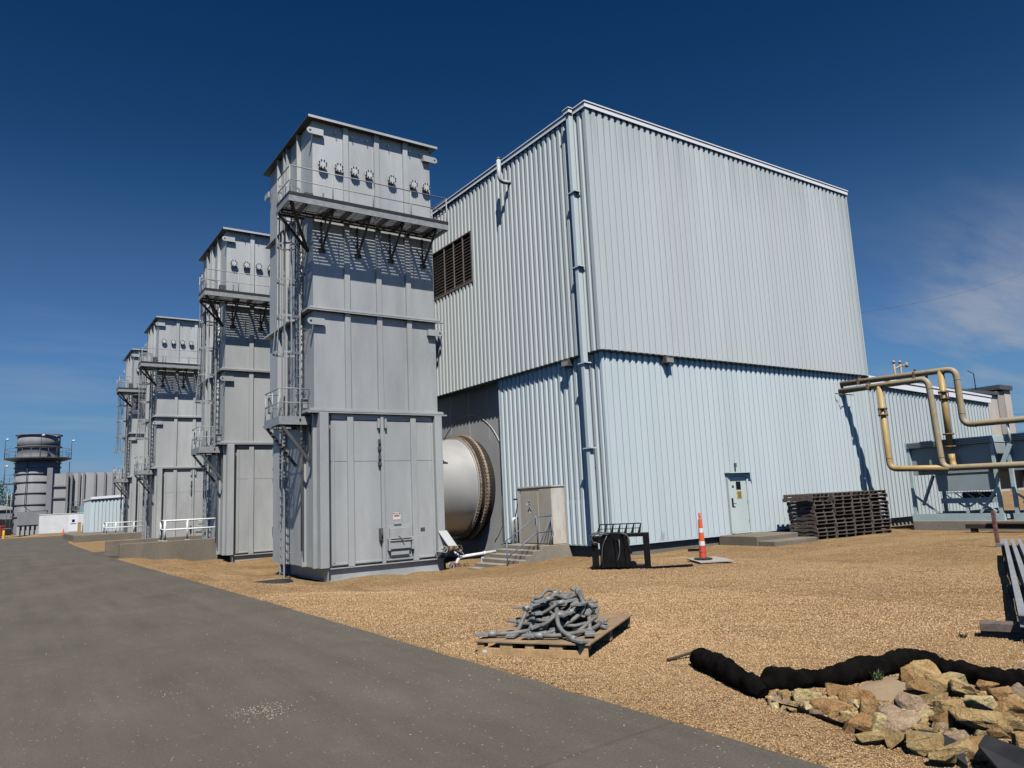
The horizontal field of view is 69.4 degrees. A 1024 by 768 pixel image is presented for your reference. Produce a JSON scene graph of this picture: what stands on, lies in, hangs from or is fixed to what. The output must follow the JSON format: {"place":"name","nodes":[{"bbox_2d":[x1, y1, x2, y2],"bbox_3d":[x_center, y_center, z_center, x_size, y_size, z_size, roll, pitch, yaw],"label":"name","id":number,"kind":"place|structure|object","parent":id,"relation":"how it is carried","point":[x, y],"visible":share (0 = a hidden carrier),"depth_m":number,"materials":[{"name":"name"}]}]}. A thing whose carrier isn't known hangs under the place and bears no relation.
{"place":"outdoors","nodes":[
{"label":"outdoors","id":0,"kind":"place"},
{"bbox_2d":[0,536,828,767],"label":"asphalt road","id":1,"kind":"structure","parent":0,"point":[148,721],"depth_m":7.02,"materials":[{"name":"grey asphalt"}]},
{"bbox_2d":[18,567,724,765],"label":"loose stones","id":2,"kind":"object","parent":1,"relation":"on","point":[272,711],"visible":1,"depth_m":6.57,"materials":[{"name":"grey stone"}]},
{"bbox_2d":[0,490,1023,767],"bbox_3d":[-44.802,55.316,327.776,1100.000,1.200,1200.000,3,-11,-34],"label":"gravel ground","id":3,"kind":"structure","parent":0,"point":[260,568],"depth_m":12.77,"materials":[{"name":"brown gravel"}]},
{"bbox_2d":[0,505,15,534],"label":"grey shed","id":4,"kind":"structure","parent":3,"relation":"on","point":[3,521],"depth_m":107.60,"materials":[{"name":"metal"}]},
{"bbox_2d":[3,433,74,535],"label":"round stack","id":5,"kind":"object","parent":3,"relation":"on","point":[38,460],"visible":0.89,"depth_m":94.43,"materials":[{"name":"grey metal"}]},
{"bbox_2d":[38,513,83,533],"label":"white container","id":6,"kind":"object","parent":3,"relation":"on","point":[55,523],"visible":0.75,"depth_m":92.77,"materials":[{"name":"metal"}]},
{"bbox_2d":[51,472,123,513],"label":"building","id":7,"kind":"structure","parent":3,"relation":"on","point":[71,491],"depth_m":96.66,"materials":[{"name":"grey metal"}]},
{"bbox_2d":[63,531,131,540],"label":"concrete dock","id":8,"kind":"object","parent":3,"relation":"on","point":[68,536],"visible":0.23,"depth_m":63.88,"materials":[{"name":"grey concrete"}]},
{"bbox_2d":[83,495,122,532],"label":"pale building","id":9,"kind":"structure","parent":3,"relation":"on","point":[99,511],"depth_m":76.72,"materials":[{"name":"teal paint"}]},
{"bbox_2d":[73,532,143,542],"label":"retaining wall","id":10,"kind":"structure","parent":3,"relation":"on","point":[106,537],"depth_m":58.29,"materials":[{"name":"grey concrete"}]},
{"bbox_2d":[113,348,146,531],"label":"exhaust tower","id":11,"kind":"structure","parent":3,"relation":"on","point":[133,448],"depth_m":62.58,"materials":[{"name":"grey metal"}]},
{"bbox_2d":[137,480,145,531],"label":"door leaf","id":12,"kind":"structure","parent":11,"relation":"in","point":[140,488],"depth_m":61.79,"materials":[{"name":"grey metal"}]},
{"bbox_2d":[105,535,201,550],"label":"retaining wall","id":13,"kind":"structure","parent":3,"relation":"on","point":[112,545],"depth_m":40.40,"materials":[{"name":"grey concrete"}]},
{"bbox_2d":[134,316,202,538],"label":"exhaust tower","id":14,"kind":"structure","parent":3,"relation":"on","point":[172,473],"depth_m":53.02,"materials":[{"name":"grey metal"}]},
{"bbox_2d":[163,470,191,536],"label":"door leaf","id":15,"kind":"structure","parent":14,"relation":"in","point":[177,503],"depth_m":52.25,"materials":[{"name":"grey metal"}]},
{"bbox_2d":[193,470,202,535],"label":"door leaf","id":16,"kind":"structure","parent":14,"relation":"in","point":[198,475],"depth_m":53.05,"materials":[{"name":"grey metal"}]},
{"bbox_2d":[119,538,229,560],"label":"retaining wall","id":17,"kind":"structure","parent":3,"relation":"on","point":[196,549],"depth_m":35.41,"materials":[{"name":"grey concrete"}]},
{"bbox_2d":[158,518,214,540],"bbox_3d":[-15.749,7.192,36.756,3.170,0.995,1.350,3,-11,-34],"label":"white railing","id":18,"kind":"object","parent":17,"relation":"on","point":[165,529],"visible":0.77,"depth_m":36.01,"materials":[{"name":"metal"}]},
{"bbox_2d":[191,227,272,562],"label":"exhaust tower","id":19,"kind":"structure","parent":3,"relation":"on","point":[235,450],"depth_m":36.84,"materials":[{"name":"grey metal"}]},
{"bbox_2d":[235,447,272,553],"bbox_3d":[-12.535,5.661,36.204,1.835,5.170,0.347,3,-11,-34],"label":"door leaf","id":20,"kind":"structure","parent":19,"relation":"in","point":[254,467],"depth_m":36.21,"materials":[{"name":"grey metal"}]},
{"bbox_2d":[263,114,456,581],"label":"exhaust tower","id":21,"kind":"structure","parent":3,"relation":"on","point":[354,422],"depth_m":27.15,"materials":[{"name":"grey metal"}]},
{"bbox_2d":[330,417,382,566],"bbox_3d":[-5.421,3.726,25.925,1.835,5.170,0.347,3,-11,-34],"label":"door leaf","id":22,"kind":"structure","parent":21,"relation":"in","point":[355,456],"depth_m":25.95,"materials":[{"name":"grey metal"}]},
{"bbox_2d":[384,418,436,560],"bbox_3d":[-3.710,3.827,27.086,2.055,5.170,0.354,3,-11,-34],"label":"door leaf","id":23,"kind":"structure","parent":21,"relation":"in","point":[408,446],"depth_m":27.13,"materials":[{"name":"grey metal"}]},
{"bbox_2d":[442,435,495,540],"bbox_3d":[-3.067,4.337,30.904,3.010,4.520,4.480,3,-11,-34],"label":"round duct","id":24,"kind":"object","parent":21,"relation":"attached to","point":[469,486],"visible":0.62,"depth_m":29.70,"materials":[{"name":"silver metal"}]},
{"bbox_2d":[441,545,495,568],"bbox_3d":[-1.506,6.350,27.059,2.562,1.007,0.300,3,-11,-34],"label":"valve manifold","id":25,"kind":"object","parent":3,"relation":"on","point":[453,549],"visible":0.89,"depth_m":26.76,"materials":[{"name":"metal"}]},
{"bbox_2d":[468,515,572,569],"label":"concrete stairs","id":26,"kind":"structure","parent":3,"relation":"on","point":[524,552],"depth_m":25.15,"materials":[{"name":"grey concrete"}]},
{"bbox_2d":[516,485,566,543],"bbox_3d":[1.024,4.667,26.413,0.714,2.010,2.120,3,-11,-34],"label":"vestibule","id":27,"kind":"object","parent":26,"relation":"on","point":[535,501],"depth_m":25.88,"materials":[{"name":"beige paint"}]},
{"bbox_2d":[520,490,539,542],"bbox_3d":[0.626,4.750,26.436,0.092,1.850,1.050,3,-11,-34],"label":"door","id":28,"kind":"structure","parent":27,"relation":"in","point":[529,499],"depth_m":26.45,"materials":[{"name":"beige paint"}]},
{"bbox_2d":[475,614,631,659],"bbox_3d":[0.590,3.086,9.141,1.370,0.166,2.020,-6,-10,21],"label":"wood pallet","id":29,"kind":"object","parent":3,"relation":"on","point":[557,646],"visible":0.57,"depth_m":8.34,"materials":[{"name":"brown wood"}]},
{"bbox_2d":[474,627,547,637],"bbox_3d":[0.005,2.892,8.620,0.886,0.096,0.128,-2,-9,-1],"label":"cable","id":30,"kind":"object","parent":29,"relation":"on","point":[491,634],"visible":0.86,"depth_m":8.57,"materials":[{"name":"grey rubber"}]},
{"bbox_2d":[505,603,533,637],"bbox_3d":[0.136,2.788,8.744,0.161,0.343,0.670,-9,-11,36],"label":"cable","id":31,"kind":"object","parent":29,"relation":"on","point":[523,617],"visible":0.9,"depth_m":8.78,"materials":[{"name":"grey rubber"}]},
{"bbox_2d":[506,616,586,627],"bbox_3d":[0.489,2.858,8.887,0.853,0.211,0.926,3,-11,-34],"label":"cable","id":32,"kind":"object","parent":29,"relation":"on","point":[524,623],"visible":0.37,"depth_m":8.65,"materials":[{"name":"grey rubber"}]},
{"bbox_2d":[525,587,585,637],"bbox_3d":[0.615,2.694,8.704,0.442,0.480,1.065,-10,-11,39],"label":"cable","id":33,"kind":"object","parent":29,"relation":"on","point":[577,591],"visible":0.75,"depth_m":8.59,"materials":[{"name":"grey rubber"}]},
{"bbox_2d":[529,598,588,624],"bbox_3d":[0.567,2.744,8.872,0.731,0.382,0.601,-5,-9,17],"label":"cable","id":34,"kind":"object","parent":29,"relation":"on","point":[561,602],"visible":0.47,"depth_m":8.63,"materials":[{"name":"grey rubber"}]},
{"bbox_2d":[521,619,607,638],"bbox_3d":[0.721,2.869,8.650,1.344,0.085,0.471,3,-11,-34],"label":"cable","id":35,"kind":"object","parent":29,"relation":"on","point":[542,635],"visible":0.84,"depth_m":8.35,"materials":[{"name":"grey rubber"}]},
{"bbox_2d":[552,599,588,643],"bbox_3d":[0.608,2.701,8.425,0.210,0.382,0.954,0,-9,-16],"label":"cable","id":36,"kind":"object","parent":29,"relation":"on","point":[572,638],"visible":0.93,"depth_m":8.24,"materials":[{"name":"grey rubber"}]},
{"bbox_2d":[589,523,692,569],"bbox_3d":[3.256,4.122,18.769,2.558,1.169,0.508,-4,-9,9],"label":"fork attachment","id":37,"kind":"object","parent":3,"relation":"on","point":[615,552],"visible":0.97,"depth_m":18.71,"materials":[{"name":"black paint"}]},
{"bbox_2d":[431,100,879,557],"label":"ribbed metal building","id":38,"kind":"structure","parent":3,"relation":"on","point":[655,331],"depth_m":28.00,"materials":[{"name":"paint"}]},
{"bbox_2d":[511,498,519,543],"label":"riser pipes","id":39,"kind":"object","parent":38,"relation":"attached to","point":[515,528],"visible":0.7,"depth_m":27.71,"materials":[{"name":"grey metal"}]},
{"bbox_2d":[729,476,749,531],"bbox_3d":[8.427,4.435,27.314,0.940,2.015,0.134,3,-11,-34],"label":"door","id":40,"kind":"structure","parent":38,"relation":"in","point":[741,520],"depth_m":27.33,"materials":[{"name":"white paint"}]},
{"bbox_2d":[835,367,1023,471],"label":"yellow pipework","id":41,"kind":"object","parent":38,"relation":"attached to","point":[914,376],"visible":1,"depth_m":28.72,"materials":[{"name":"paint"}]},
{"bbox_2d":[687,556,733,562],"bbox_3d":[5.232,4.675,19.735,1.022,0.055,1.454,-2,-9,-7],"label":"board","id":42,"kind":"object","parent":3,"relation":"on","point":[717,559],"visible":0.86,"depth_m":19.27,"materials":[{"name":"white wood"}]},
{"bbox_2d":[694,513,712,560],"bbox_3d":[5.025,4.040,19.612,0.444,1.235,0.444,-8,-11,32],"label":"traffic cone","id":43,"kind":"object","parent":42,"relation":"on","point":[702,553],"visible":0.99,"depth_m":19.53,"materials":[{"name":"orange plastic"}]},
{"bbox_2d":[689,648,767,698],"bbox_3d":[1.998,2.668,6.859,0.235,0.244,1.405,-1,-9,-11],"label":"silt sock","id":44,"kind":"object","parent":3,"relation":"on","point":[724,669],"visible":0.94,"depth_m":6.69,"materials":[{"name":"black fabric"}]},
{"bbox_2d":[719,532,816,546],"bbox_3d":[9.078,5.706,26.192,2.400,0.770,2.340,3,-11,-34],"label":"concrete doorstep","id":45,"kind":"object","parent":3,"relation":"on","point":[773,539],"visible":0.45,"depth_m":25.66,"materials":[{"name":"grey concrete"}]},
{"bbox_2d":[791,688,811,700],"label":"rock","id":46,"kind":"object","parent":3,"relation":"on","point":[797,693],"visible":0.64,"depth_m":6.02,"materials":[{"name":"yellow stone"}]},
{"bbox_2d":[766,698,862,733],"bbox_3d":[2.297,2.524,5.627,0.115,0.079,1.126,1,-10,-22],"label":"fabric liner","id":47,"kind":"object","parent":3,"relation":"on","point":[823,718],"visible":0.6,"depth_m":5.57,"materials":[{"name":"black fabric"}]},
{"bbox_2d":[798,535,836,539],"bbox_3d":[11.186,5.676,27.398,1.020,0.136,1.220,2,-10,-29],"label":"stacked pallet","id":48,"kind":"object","parent":3,"relation":"on","point":[826,537],"visible":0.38,"depth_m":27.02,"materials":[{"name":"brown wood"}]},
{"bbox_2d":[798,531,836,535],"bbox_3d":[11.186,5.540,27.406,1.020,0.136,1.220,2,-10,-29],"label":"stacked pallet","id":49,"kind":"object","parent":48,"relation":"on","point":[821,533],"visible":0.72,"depth_m":27.05,"materials":[{"name":"brown wood"}]},
{"bbox_2d":[790,527,835,532],"bbox_3d":[11.163,5.407,27.421,1.020,0.136,1.220,3,-10,-29],"label":"stacked pallet","id":50,"kind":"object","parent":49,"relation":"on","point":[810,529],"visible":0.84,"depth_m":27.16,"materials":[{"name":"brown wood"}]},
{"bbox_2d":[789,523,834,528],"bbox_3d":[11.135,5.271,27.474,1.020,0.136,1.220,2,-10,-29],"label":"stacked pallet","id":51,"kind":"object","parent":50,"relation":"on","point":[822,525],"visible":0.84,"depth_m":27.19,"materials":[{"name":"brown wood"}]},
{"bbox_2d":[809,698,852,715],"bbox_3d":[2.467,2.517,5.757,0.301,0.127,0.220,-10,-12,40],"label":"rock","id":52,"kind":"object","parent":3,"relation":"on","point":[826,706],"visible":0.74,"depth_m":5.69,"materials":[{"name":"brown stone"}]},
{"bbox_2d":[837,685,876,706],"bbox_3d":[2.764,2.523,5.917,0.260,0.178,0.211,-3,-9,3],"label":"rock","id":53,"kind":"object","parent":3,"relation":"on","point":[845,693],"visible":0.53,"depth_m":5.92,"materials":[{"name":"brown stone"}]},
{"bbox_2d":[842,712,872,733],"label":"rock","id":54,"kind":"object","parent":3,"relation":"on","point":[861,721],"visible":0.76,"depth_m":5.22,"materials":[{"name":"brown stone"}]},
{"bbox_2d":[737,375,998,525],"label":"metal wing","id":55,"kind":"structure","parent":3,"relation":"on","point":[908,416],"depth_m":34.85,"materials":[{"name":"white metal"}]},
{"bbox_2d":[858,696,879,715],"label":"rock","id":56,"kind":"object","parent":3,"relation":"on","point":[868,706],"visible":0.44,"depth_m":5.55,"materials":[{"name":"brown stone"}]},
{"bbox_2d":[854,731,885,744],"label":"rock","id":57,"kind":"object","parent":3,"relation":"on","point":[870,738],"visible":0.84,"depth_m":4.96,"materials":[{"name":"beige stone"}]},
{"bbox_2d":[871,712,886,731],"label":"rock","id":58,"kind":"object","parent":3,"relation":"on","point":[878,720],"visible":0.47,"depth_m":5.18,"materials":[{"name":"yellow stone"}]},
{"bbox_2d":[860,677,915,700],"bbox_3d":[3.228,2.596,6.343,0.430,0.040,0.868,-9,-11,34],"label":"sand patch","id":59,"kind":"object","parent":3,"relation":"on","point":[887,688],"visible":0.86,"depth_m":6.26,"materials":[{"name":"beige sand"}]},
{"bbox_2d":[760,648,1023,691],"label":"silt sock","id":60,"kind":"object","parent":3,"relation":"on","point":[853,670],"visible":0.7,"depth_m":6.47,"materials":[{"name":"black fabric"}]},
{"bbox_2d":[882,728,905,748],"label":"rock","id":61,"kind":"object","parent":3,"relation":"on","point":[893,738],"visible":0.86,"depth_m":4.92,"materials":[{"name":"beige stone"}]},
{"bbox_2d":[880,710,921,732],"bbox_3d":[2.723,2.400,5.176,0.253,0.198,0.222,-9,-11,34],"label":"rock","id":62,"kind":"object","parent":3,"relation":"on","point":[900,720],"visible":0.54,"depth_m":5.15,"materials":[{"name":"grey stone"}]},
{"bbox_2d":[898,664,915,682],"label":"rock","id":63,"kind":"object","parent":3,"relation":"on","point":[906,673],"visible":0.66,"depth_m":6.44,"materials":[{"name":"brown stone"}]},
{"bbox_2d":[894,691,931,711],"bbox_3d":[3.073,2.456,5.649,0.259,0.180,0.195,-3,-9,4],"label":"rock","id":64,"kind":"object","parent":3,"relation":"on","point":[907,701],"visible":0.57,"depth_m":5.60,"materials":[{"name":"grey stone"}]},
{"bbox_2d":[905,679,934,693],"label":"rock","id":65,"kind":"object","parent":3,"relation":"on","point":[924,686],"visible":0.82,"depth_m":6.05,"materials":[{"name":"brown stone"}]},
{"bbox_2d":[906,729,943,756],"bbox_3d":[2.681,2.331,4.788,0.220,0.136,0.192,-8,-10,31],"label":"rock","id":66,"kind":"object","parent":3,"relation":"on","point":[920,744],"visible":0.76,"depth_m":4.75,"materials":[{"name":"beige stone"}]},
{"bbox_2d":[910,659,941,678],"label":"rock","id":67,"kind":"object","parent":3,"relation":"on","point":[923,667],"visible":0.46,"depth_m":6.53,"materials":[{"name":"beige stone"}]},
{"bbox_2d":[918,692,947,706],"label":"rock","id":68,"kind":"object","parent":3,"relation":"on","point":[929,699],"visible":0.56,"depth_m":5.73,"materials":[{"name":"beige stone"}]},
{"bbox_2d":[924,674,959,692],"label":"rock","id":69,"kind":"object","parent":3,"relation":"on","point":[938,682],"visible":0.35,"depth_m":6.13,"materials":[{"name":"beige stone"}]},
{"bbox_2d":[928,712,955,729],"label":"rock","id":70,"kind":"object","parent":3,"relation":"on","point":[948,718],"visible":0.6,"depth_m":5.21,"materials":[{"name":"brown stone"}]},
{"bbox_2d":[927,751,956,763],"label":"rock","id":71,"kind":"object","parent":3,"relation":"on","point":[945,757],"visible":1,"depth_m":4.53,"materials":[{"name":"beige stone"}]},
{"bbox_2d":[917,729,967,767],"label":"plastic sheet","id":72,"kind":"object","parent":3,"relation":"on","point":[961,761],"visible":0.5,"depth_m":4.57,"materials":[{"name":"grey plastic"}]},
{"bbox_2d":[932,699,961,714],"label":"rock","id":73,"kind":"object","parent":3,"relation":"on","point":[941,706],"visible":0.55,"depth_m":5.48,"materials":[{"name":"beige stone"}]},
{"bbox_2d":[935,736,973,764],"bbox_3d":[2.783,2.303,4.631,0.257,0.160,0.123,-5,-9,15],"label":"rock","id":74,"kind":"object","parent":3,"relation":"on","point":[963,745],"visible":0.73,"depth_m":4.59,"materials":[{"name":"beige stone"}]},
{"bbox_2d":[940,730,969,739],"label":"rock","id":75,"kind":"object","parent":3,"relation":"on","point":[957,734],"visible":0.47,"depth_m":4.86,"materials":[{"name":"grey stone"}]},
{"bbox_2d":[947,678,982,697],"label":"rock","id":76,"kind":"object","parent":3,"relation":"on","point":[958,688],"visible":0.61,"depth_m":5.94,"materials":[{"name":"beige stone"}]},
{"bbox_2d":[913,518,1023,530],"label":"concrete pad","id":77,"kind":"object","parent":3,"relation":"on","point":[942,525],"visible":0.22,"depth_m":28.31,"materials":[{"name":"grey concrete"}]},
{"bbox_2d":[904,435,1023,520],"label":"cooler box","id":78,"kind":"object","parent":77,"relation":"on","point":[980,449],"visible":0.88,"depth_m":28.42,"materials":[{"name":"blue paint"}]},
{"bbox_2d":[1003,432,1023,519],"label":"cooler box","id":79,"kind":"object","parent":77,"relation":"on","point":[1016,453],"visible":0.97,"depth_m":26.86,"materials":[{"name":"blue paint"}]},
{"bbox_2d":[955,736,988,763],"bbox_3d":[2.884,2.291,4.605,0.228,0.163,0.166,-7,-10,25],"label":"rock","id":80,"kind":"object","parent":3,"relation":"on","point":[976,755],"visible":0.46,"depth_m":4.56,"materials":[{"name":"brown stone"}]},
{"bbox_2d":[978,734,1023,767],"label":"black plate","id":81,"kind":"object","parent":80,"relation":"on","point":[997,753],"visible":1,"depth_m":4.33,"materials":[{"name":"black metal"}]},
{"bbox_2d":[963,695,996,710],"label":"rock","id":82,"kind":"object","parent":3,"relation":"on","point":[988,703],"visible":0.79,"depth_m":5.52,"materials":[{"name":"yellow stone"}]},
{"bbox_2d":[947,707,1013,735],"bbox_3d":[3.248,2.346,5.129,0.355,0.208,0.267,-4,-9,7],"label":"rock","id":83,"kind":"object","parent":3,"relation":"on","point":[972,719],"visible":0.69,"depth_m":5.05,"materials":[{"name":"beige stone"}]},
{"bbox_2d":[975,679,999,690],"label":"rock","id":84,"kind":"object","parent":3,"relation":"on","point":[981,685],"visible":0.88,"depth_m":6.11,"materials":[{"name":"brown stone"}]},
{"bbox_2d":[965,522,1023,532],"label":"timber beam","id":85,"kind":"structure","parent":3,"relation":"on","point":[974,528],"depth_m":26.10,"materials":[{"name":"brown wood"}]},
{"bbox_2d":[990,511,1003,546],"bbox_3d":[13.033,3.977,19.775,0.220,1.152,0.262,3,-11,-34],"label":"marker post","id":86,"kind":"object","parent":3,"relation":"on","point":[995,530],"visible":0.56,"depth_m":19.83,"materials":[{"name":"red paint"}]},
{"bbox_2d":[986,727,1010,738],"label":"rock","id":87,"kind":"object","parent":3,"relation":"on","point":[996,732],"visible":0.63,"depth_m":4.93,"materials":[{"name":"brown stone"}]},
{"bbox_2d":[986,686,1014,700],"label":"rock","id":88,"kind":"object","parent":3,"relation":"on","point":[998,693],"visible":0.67,"depth_m":5.85,"materials":[{"name":"brown stone"}]},
{"bbox_2d":[979,620,1023,639],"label":"timber support","id":89,"kind":"object","parent":3,"relation":"on","point":[1011,630],"visible":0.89,"depth_m":8.11,"materials":[{"name":"grey wood"}]},
{"bbox_2d":[992,696,1023,717],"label":"rock","id":90,"kind":"object","parent":3,"relation":"on","point":[1013,705],"visible":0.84,"depth_m":5.44,"materials":[{"name":"brown stone"}]},
{"bbox_2d":[1001,545,1022,557],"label":"timber support","id":91,"kind":"object","parent":3,"relation":"on","point":[1004,552],"visible":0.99,"depth_m":17.07,"materials":[{"name":"grey wood"}]},
{"bbox_2d":[1003,539,1023,626],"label":"steel channel","id":92,"kind":"object","parent":91,"relation":"on","point":[1018,597],"visible":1,"depth_m":9.83,"materials":[{"name":"grey metal"}]},
{"bbox_2d":[1010,539,1023,586],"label":"steel channel","id":93,"kind":"object","parent":91,"relation":"on","point":[1019,562],"visible":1,"depth_m":13.01,"materials":[{"name":"grey metal"}]},
{"bbox_2d":[1000,712,1023,730],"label":"rock","id":94,"kind":"object","parent":3,"relation":"on","point":[1015,723],"visible":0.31,"depth_m":5.12,"materials":[{"name":"beige stone"}]},
{"bbox_2d":[1010,731,1023,748],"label":"rock","id":95,"kind":"object","parent":3,"relation":"on","point":[1017,738],"visible":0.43,"depth_m":4.80,"materials":[{"name":"brown stone"}]},
{"bbox_2d":[0,0,1023,512],"label":"sky","id":96,"kind":"structure","parent":0,"point":[133,133],"materials":[{"name":"blue"}]},
{"bbox_2d":[789,516,834,520],"bbox_3d":[11.152,4.991,27.476,1.020,0.136,1.220,2,-10,-30],"label":"stacked pallet","id":97,"kind":"object","parent":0,"point":[809,518],"visible":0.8,"depth_m":27.19,"materials":[{"name":"brown wood"}]},
{"bbox_2d":[788,512,834,516],"bbox_3d":[11.149,4.860,27.531,1.020,0.136,1.220,2,-10,-28],"label":"stacked pallet","id":98,"kind":"object","parent":97,"relation":"on","point":[809,514],"visible":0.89,"depth_m":27.23,"materials":[{"name":"brown wood"}]},
{"bbox_2d":[787,508,832,512],"bbox_3d":[11.113,4.726,27.566,1.020,0.136,1.220,3,-10,-29],"label":"stacked pallet","id":99,"kind":"object","parent":98,"relation":"on","point":[806,510],"visible":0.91,"depth_m":27.29,"materials":[{"name":"brown wood"}]},
{"bbox_2d":[936,370,1023,491],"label":"concrete building","id":100,"kind":"structure","parent":0,"point":[1000,405],"depth_m":89.51,"materials":[{"name":"concrete"}]},
{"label":"cable","id":101,"kind":"object","parent":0,"visible":0},
{"bbox_2d":[532,593,576,609],"bbox_3d":[0.435,2.731,9.006,0.698,0.403,0.600,3,-11,-34],"label":"cable","id":102,"kind":"object","parent":101,"relation":"on","point":[549,598],"visible":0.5,"depth_m":8.77,"materials":[{"name":"grey rubber"}]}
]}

